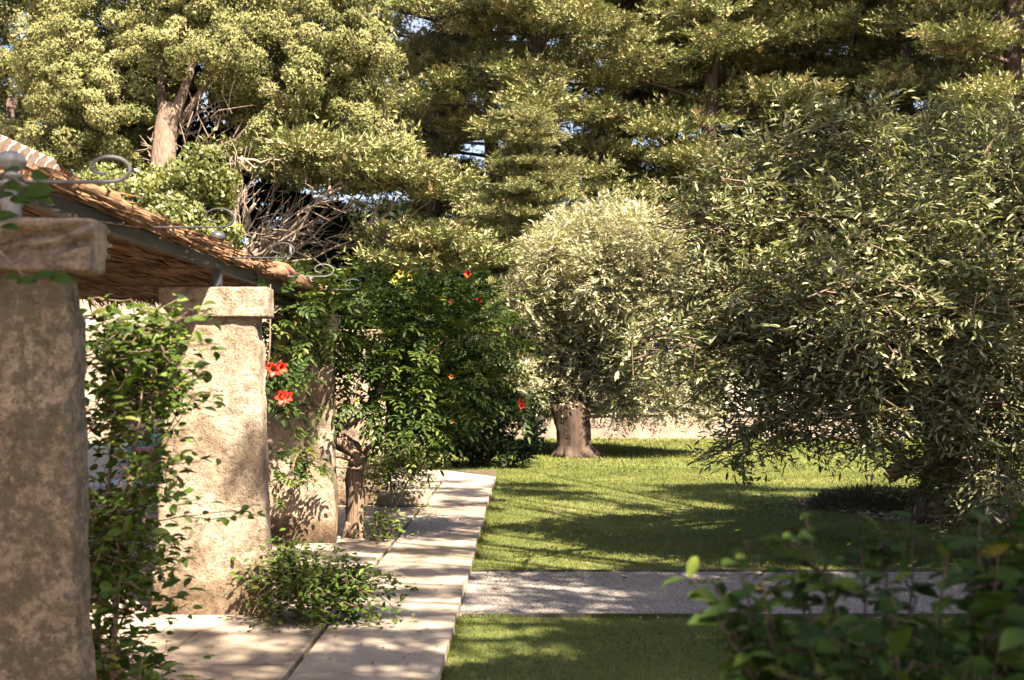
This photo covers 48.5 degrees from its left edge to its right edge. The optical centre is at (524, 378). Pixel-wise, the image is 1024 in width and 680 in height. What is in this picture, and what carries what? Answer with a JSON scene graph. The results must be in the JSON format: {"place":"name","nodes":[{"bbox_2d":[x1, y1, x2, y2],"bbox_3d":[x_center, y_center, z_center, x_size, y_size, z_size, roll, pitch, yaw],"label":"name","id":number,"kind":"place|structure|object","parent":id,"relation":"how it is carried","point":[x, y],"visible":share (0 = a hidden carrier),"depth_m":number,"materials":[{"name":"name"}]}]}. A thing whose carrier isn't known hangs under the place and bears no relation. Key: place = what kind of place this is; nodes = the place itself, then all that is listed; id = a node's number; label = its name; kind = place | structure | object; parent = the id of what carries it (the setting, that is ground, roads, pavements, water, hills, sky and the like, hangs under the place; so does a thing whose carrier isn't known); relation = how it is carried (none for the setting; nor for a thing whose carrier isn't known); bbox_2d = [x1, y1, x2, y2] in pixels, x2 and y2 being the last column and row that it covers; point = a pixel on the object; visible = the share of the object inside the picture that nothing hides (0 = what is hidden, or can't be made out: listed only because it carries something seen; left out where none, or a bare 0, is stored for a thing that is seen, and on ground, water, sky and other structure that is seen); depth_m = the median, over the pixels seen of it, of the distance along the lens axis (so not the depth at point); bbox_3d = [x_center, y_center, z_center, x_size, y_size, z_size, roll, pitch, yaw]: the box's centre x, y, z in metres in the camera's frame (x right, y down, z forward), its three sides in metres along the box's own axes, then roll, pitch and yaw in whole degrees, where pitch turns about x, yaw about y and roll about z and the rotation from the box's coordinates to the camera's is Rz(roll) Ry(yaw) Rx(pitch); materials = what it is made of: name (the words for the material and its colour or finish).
{"place":"outdoors","nodes":[
{"label":"outdoors","id":0,"kind":"place"},
{"bbox_2d":[0,134,59,173],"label":"house","id":1,"kind":"structure","parent":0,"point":[34,158],"depth_m":10.33,"materials":[{"name":"tile"}]},
{"bbox_2d":[87,443,157,513],"bbox_3d":[-4.601,1.175,12.700,1.710,0.871,0.846,0,0,0],"label":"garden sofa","id":2,"kind":"object","parent":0,"point":[103,460],"visible":0.1,"depth_m":12.92,"materials":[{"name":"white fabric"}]},
{"bbox_2d":[128,433,160,467],"bbox_3d":[-4.250,0.872,12.801,0.400,0.509,0.209,0,0,0],"label":"cushion","id":3,"kind":"object","parent":2,"relation":"on","point":[153,436],"visible":0.07,"depth_m":12.70,"materials":[{"name":"teal fabric"}]},
{"bbox_2d":[136,447,159,478],"bbox_3d":[-4.091,0.942,12.597,0.425,0.366,0.196,0,0,0],"label":"cushion","id":4,"kind":"object","parent":2,"relation":"on","point":[140,449],"visible":0.16,"depth_m":12.51,"materials":[{"name":"purple fabric"}]},
{"bbox_2d":[89,474,446,679],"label":"terrace","id":5,"kind":"structure","parent":0,"point":[242,655],"depth_m":7.11,"materials":[{"name":"stone"}]},
{"bbox_2d":[0,218,112,679],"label":"stone pillar","id":6,"kind":"structure","parent":5,"relation":"on","point":[45,618],"depth_m":4.43,"materials":[{"name":"stone"}]},
{"bbox_2d":[77,293,232,679],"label":"climbing shrub","id":7,"kind":"object","parent":5,"relation":"on","point":[111,390],"visible":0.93,"depth_m":5.15,"materials":[{"name":"green plant"}]},
{"bbox_2d":[88,293,265,676],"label":"leafy sprigs","id":8,"kind":"object","parent":5,"relation":"on","point":[244,507],"visible":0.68,"depth_m":5.35,"materials":[{"name":"green plant"}]},
{"bbox_2d":[150,286,273,614],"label":"stone pillar","id":9,"kind":"structure","parent":5,"relation":"on","point":[231,435],"depth_m":7.68,"materials":[{"name":"stone"}]},
{"bbox_2d":[254,274,339,511],"bbox_3d":[-2.061,0.398,9.490,0.915,2.446,2.880,0,0,-7],"label":"trumpet vine","id":10,"kind":"object","parent":5,"relation":"on","point":[281,397],"visible":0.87,"depth_m":8.62,"materials":[{"name":"green plant"}]},
{"bbox_2d":[265,315,339,542],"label":"stone pillar","id":11,"kind":"structure","parent":5,"relation":"on","point":[310,514],"depth_m":11.03,"materials":[{"name":"stone"}]},
{"bbox_2d":[335,329,390,504],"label":"stone pillar","id":12,"kind":"structure","parent":5,"relation":"on","point":[352,432],"depth_m":14.35,"materials":[{"name":"stone"}]},
{"bbox_2d":[344,495,413,541],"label":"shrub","id":13,"kind":"object","parent":5,"relation":"on","point":[386,521],"visible":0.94,"depth_m":11.17,"materials":[{"name":"green plant"}]},
{"bbox_2d":[377,489,429,507],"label":"stone block","id":14,"kind":"structure","parent":5,"relation":"on","point":[386,501],"depth_m":14.10,"materials":[{"name":"stone"}]},
{"bbox_2d":[264,244,552,541],"bbox_3d":[-1.360,0.166,11.539,3.316,2.938,2.948,0,0,0],"label":"trumpet vine","id":15,"kind":"object","parent":5,"relation":"on","point":[397,386],"visible":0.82,"depth_m":11.22,"materials":[{"name":"green plant"}]},
{"bbox_2d":[224,528,421,633],"bbox_3d":[-1.346,1.575,7.526,1.180,1.215,1.082,0,0,-34],"label":"shrub","id":16,"kind":"object","parent":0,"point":[320,598],"visible":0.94,"depth_m":7.40,"materials":[{"name":"green plant"}]},
{"bbox_2d":[288,470,495,679],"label":"stone walk","id":17,"kind":"structure","parent":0,"point":[438,615],"depth_m":8.12,"materials":[{"name":"stone"}]},
{"bbox_2d":[442,470,496,476],"bbox_3d":[-6.250,1.655,7.250,11.500,0.001,26.500,0,0,0],"label":"soil strip","id":18,"kind":"object","parent":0,"point":[485,472],"visible":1,"depth_m":20.17,"materials":[{"name":"brown soil"}]},
{"bbox_2d":[77,299,281,442],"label":"garden wall","id":19,"kind":"structure","parent":18,"relation":"on","point":[86,322],"depth_m":15.00,"materials":[{"name":"beige paint"}]},
{"bbox_2d":[337,434,448,511],"bbox_3d":[-1.651,1.081,13.545,1.484,1.139,1.068,0,0,-9],"label":"airy shrub","id":20,"kind":"object","parent":18,"relation":"on","point":[379,475],"visible":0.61,"depth_m":13.50,"materials":[{"name":"green plant"}]},
{"bbox_2d":[0,1,1002,339],"label":"sky","id":21,"kind":"structure","parent":0,"point":[479,147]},
{"bbox_2d":[102,480,921,676],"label":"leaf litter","id":22,"kind":"object","parent":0,"point":[441,583],"visible":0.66,"depth_m":9.50,"materials":[{"name":"brown plant"}]},
{"bbox_2d":[294,437,1023,679],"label":"lawn","id":23,"kind":"structure","parent":0,"point":[581,667],"depth_m":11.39,"materials":[{"name":"green plant"}]},
{"bbox_2d":[0,0,54,143],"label":"cypress tree","id":24,"kind":"object","parent":23,"relation":"on","point":[12,104],"visible":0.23,"depth_m":30.05,"materials":[{"name":"green plant"}]},
{"bbox_2d":[73,141,245,249],"bbox_3d":[-7.178,-1.458,22.449,4.694,6.296,3.196,0,0,0],"label":"ivy bush","id":25,"kind":"object","parent":23,"relation":"on","point":[188,190],"visible":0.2,"depth_m":21.88,"materials":[{"name":"green plant"}]},
{"bbox_2d":[0,151,361,314],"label":"reed pergola","id":26,"kind":"object","parent":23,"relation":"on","point":[151,254],"visible":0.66,"depth_m":7.28,"materials":[{"name":"brown wicker"}]},
{"bbox_2d":[0,166,72,283],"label":"hanging vine","id":27,"kind":"object","parent":26,"relation":"hanging from","point":[40,191],"visible":1,"depth_m":3.70,"materials":[{"name":"green plant"}]},
{"bbox_2d":[5,0,422,182],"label":"cypress tree","id":28,"kind":"object","parent":23,"relation":"on","point":[122,91],"visible":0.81,"depth_m":24.93,"materials":[{"name":"green plant"}]},
{"bbox_2d":[176,64,541,434],"bbox_3d":[-4.044,-2.892,27.559,9.921,9.345,4.183,0,0,0],"label":"dark shrub","id":29,"kind":"object","parent":23,"relation":"on","point":[263,194],"visible":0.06,"depth_m":26.99,"materials":[{"name":"green plant"}]},
{"bbox_2d":[195,113,527,277],"bbox_3d":[-3.766,-2.058,24.275,8.202,7.660,5.345,0,0,28],"label":"leaning tree","id":30,"kind":"object","parent":23,"relation":"on","point":[343,164],"visible":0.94,"depth_m":23.05,"materials":[{"name":"green plant"}]},
{"bbox_2d":[389,370,548,468],"bbox_3d":[-1.166,0.891,21.349,3.242,2.170,2.501,0,0,0],"label":"dark shrub","id":31,"kind":"object","parent":23,"relation":"on","point":[470,451],"visible":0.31,"depth_m":21.07,"materials":[{"name":"green plant"}]},
{"bbox_2d":[447,98,620,446],"bbox_3d":[0.311,-2.525,27.536,4.231,8.401,3.813,0,0,-24],"label":"conifer tree","id":32,"kind":"object","parent":23,"relation":"on","point":[525,156],"visible":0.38,"depth_m":27.15,"materials":[{"name":"green plant"}]},
{"bbox_2d":[469,187,749,458],"bbox_3d":[1.887,-1.290,25.080,6.348,6.107,5.670,0,0,0],"label":"olive tree","id":33,"kind":"object","parent":23,"relation":"on","point":[594,273],"visible":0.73,"depth_m":23.83,"materials":[{"name":"green plant"}]},
{"bbox_2d":[462,613,967,617],"bbox_3d":[10.780,1.688,7.960,22.440,0.083,0.008,0,0,0],"label":"path edging","id":34,"kind":"object","parent":23,"relation":"on","point":[556,615],"visible":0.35,"depth_m":7.96,"materials":[{"name":"stone"}]},
{"bbox_2d":[474,569,971,571],"bbox_3d":[10.780,1.688,9.790,22.440,0.083,0.008,0,0,0],"label":"path edging","id":35,"kind":"object","parent":23,"relation":"on","point":[667,570],"visible":0.26,"depth_m":9.79,"materials":[{"name":"stone"}]},
{"bbox_2d":[473,412,1022,438],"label":"boundary wall","id":36,"kind":"structure","parent":23,"relation":"on","point":[637,433],"depth_m":31.30,"materials":[{"name":"beige stone"}]},
{"bbox_2d":[661,475,1023,679],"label":"broadleaf shrub","id":37,"kind":"object","parent":23,"relation":"on","point":[805,643],"visible":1,"depth_m":2.54,"materials":[{"name":"green plant"}]},
{"bbox_2d":[789,491,1022,527],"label":"bark mulch","id":38,"kind":"object","parent":23,"relation":"on","point":[880,514],"visible":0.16,"depth_m":13.90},
{"bbox_2d":[599,75,1023,541],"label":"olive tree","id":39,"kind":"object","parent":38,"relation":"on","point":[929,355],"visible":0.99,"depth_m":9.96,"materials":[{"name":"green plant"}]},
{"bbox_2d":[804,482,916,511],"bbox_3d":[4.444,1.491,14.601,1.771,0.384,1.294,0,0,0],"label":"lavender","id":40,"kind":"object","parent":38,"relation":"on","point":[855,493],"visible":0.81,"depth_m":14.38,"materials":[{"name":"green plant"}]},
{"bbox_2d":[463,387,991,598],"bbox_3d":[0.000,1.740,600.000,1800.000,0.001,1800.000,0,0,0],"label":"ground","id":41,"kind":"structure","parent":0,"point":[748,409],"depth_m":69.87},
{"bbox_2d":[279,0,600,305],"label":"conifer tree","id":42,"kind":"object","parent":41,"relation":"on","point":[437,44],"visible":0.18,"depth_m":39.59,"materials":[{"name":"green plant"}]},
{"bbox_2d":[365,0,653,274],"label":"conifer tree","id":43,"kind":"object","parent":41,"relation":"on","point":[422,212],"visible":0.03,"depth_m":44.04,"materials":[{"name":"green plant"}]},
{"bbox_2d":[382,0,702,402],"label":"conifer tree","id":44,"kind":"object","parent":41,"relation":"on","point":[545,21],"visible":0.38,"depth_m":34.89,"materials":[{"name":"green plant"}]},
{"bbox_2d":[467,0,771,411],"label":"conifer tree","id":45,"kind":"object","parent":41,"relation":"on","point":[618,80],"visible":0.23,"depth_m":37.39,"materials":[{"name":"green plant"}]},
{"bbox_2d":[547,0,816,411],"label":"conifer tree","id":46,"kind":"object","parent":41,"relation":"on","point":[732,131],"visible":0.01,"depth_m":41.89,"materials":[{"name":"green plant"}]},
{"bbox_2d":[540,0,896,411],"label":"conifer tree","id":47,"kind":"object","parent":41,"relation":"on","point":[724,41],"visible":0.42,"depth_m":36.85,"materials":[{"name":"green plant"}]},
{"bbox_2d":[638,1,875,411],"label":"conifer tree","id":48,"kind":"object","parent":41,"relation":"on","point":[688,137],"visible":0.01,"depth_m":43.80,"materials":[{"name":"green plant"}]},
{"bbox_2d":[678,0,932,411],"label":"conifer tree","id":49,"kind":"object","parent":41,"relation":"on","point":[850,49],"visible":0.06,"depth_m":39.51,"materials":[{"name":"green plant"}]},
{"bbox_2d":[733,0,1003,410],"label":"conifer tree","id":50,"kind":"object","parent":41,"relation":"on","point":[858,93],"visible":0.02,"depth_m":41.96,"materials":[{"name":"green plant"}]},
{"bbox_2d":[753,0,1023,336],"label":"conifer tree","id":51,"kind":"object","parent":41,"relation":"on","point":[889,72],"visible":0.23,"depth_m":37.63,"materials":[{"name":"green plant"}]},
{"bbox_2d":[841,1,1023,215],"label":"conifer tree","id":52,"kind":"object","parent":41,"relation":"on","point":[997,74],"depth_m":43.14,"materials":[{"name":"green plant"}]},
{"bbox_2d":[859,0,1023,411],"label":"conifer tree","id":53,"kind":"object","parent":41,"relation":"on","point":[1010,81],"visible":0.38,"depth_m":33.83,"materials":[{"name":"green plant"}]},
{"bbox_2d":[459,570,1021,618],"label":"gravel path","id":54,"kind":"structure","parent":0,"point":[508,590],"depth_m":8.80,"materials":[{"name":"grey gravel"}]},
{"bbox_2d":[644,353,848,386],"bbox_3d":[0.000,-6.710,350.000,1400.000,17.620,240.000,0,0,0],"label":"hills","id":55,"kind":"structure","parent":0,"point":[754,374],"depth_m":261.15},
{"bbox_2d":[881,482,918,504],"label":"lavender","id":56,"kind":"object","parent":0,"point":[912,488],"visible":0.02,"depth_m":14.93,"materials":[{"name":"green plant"}]}
]}

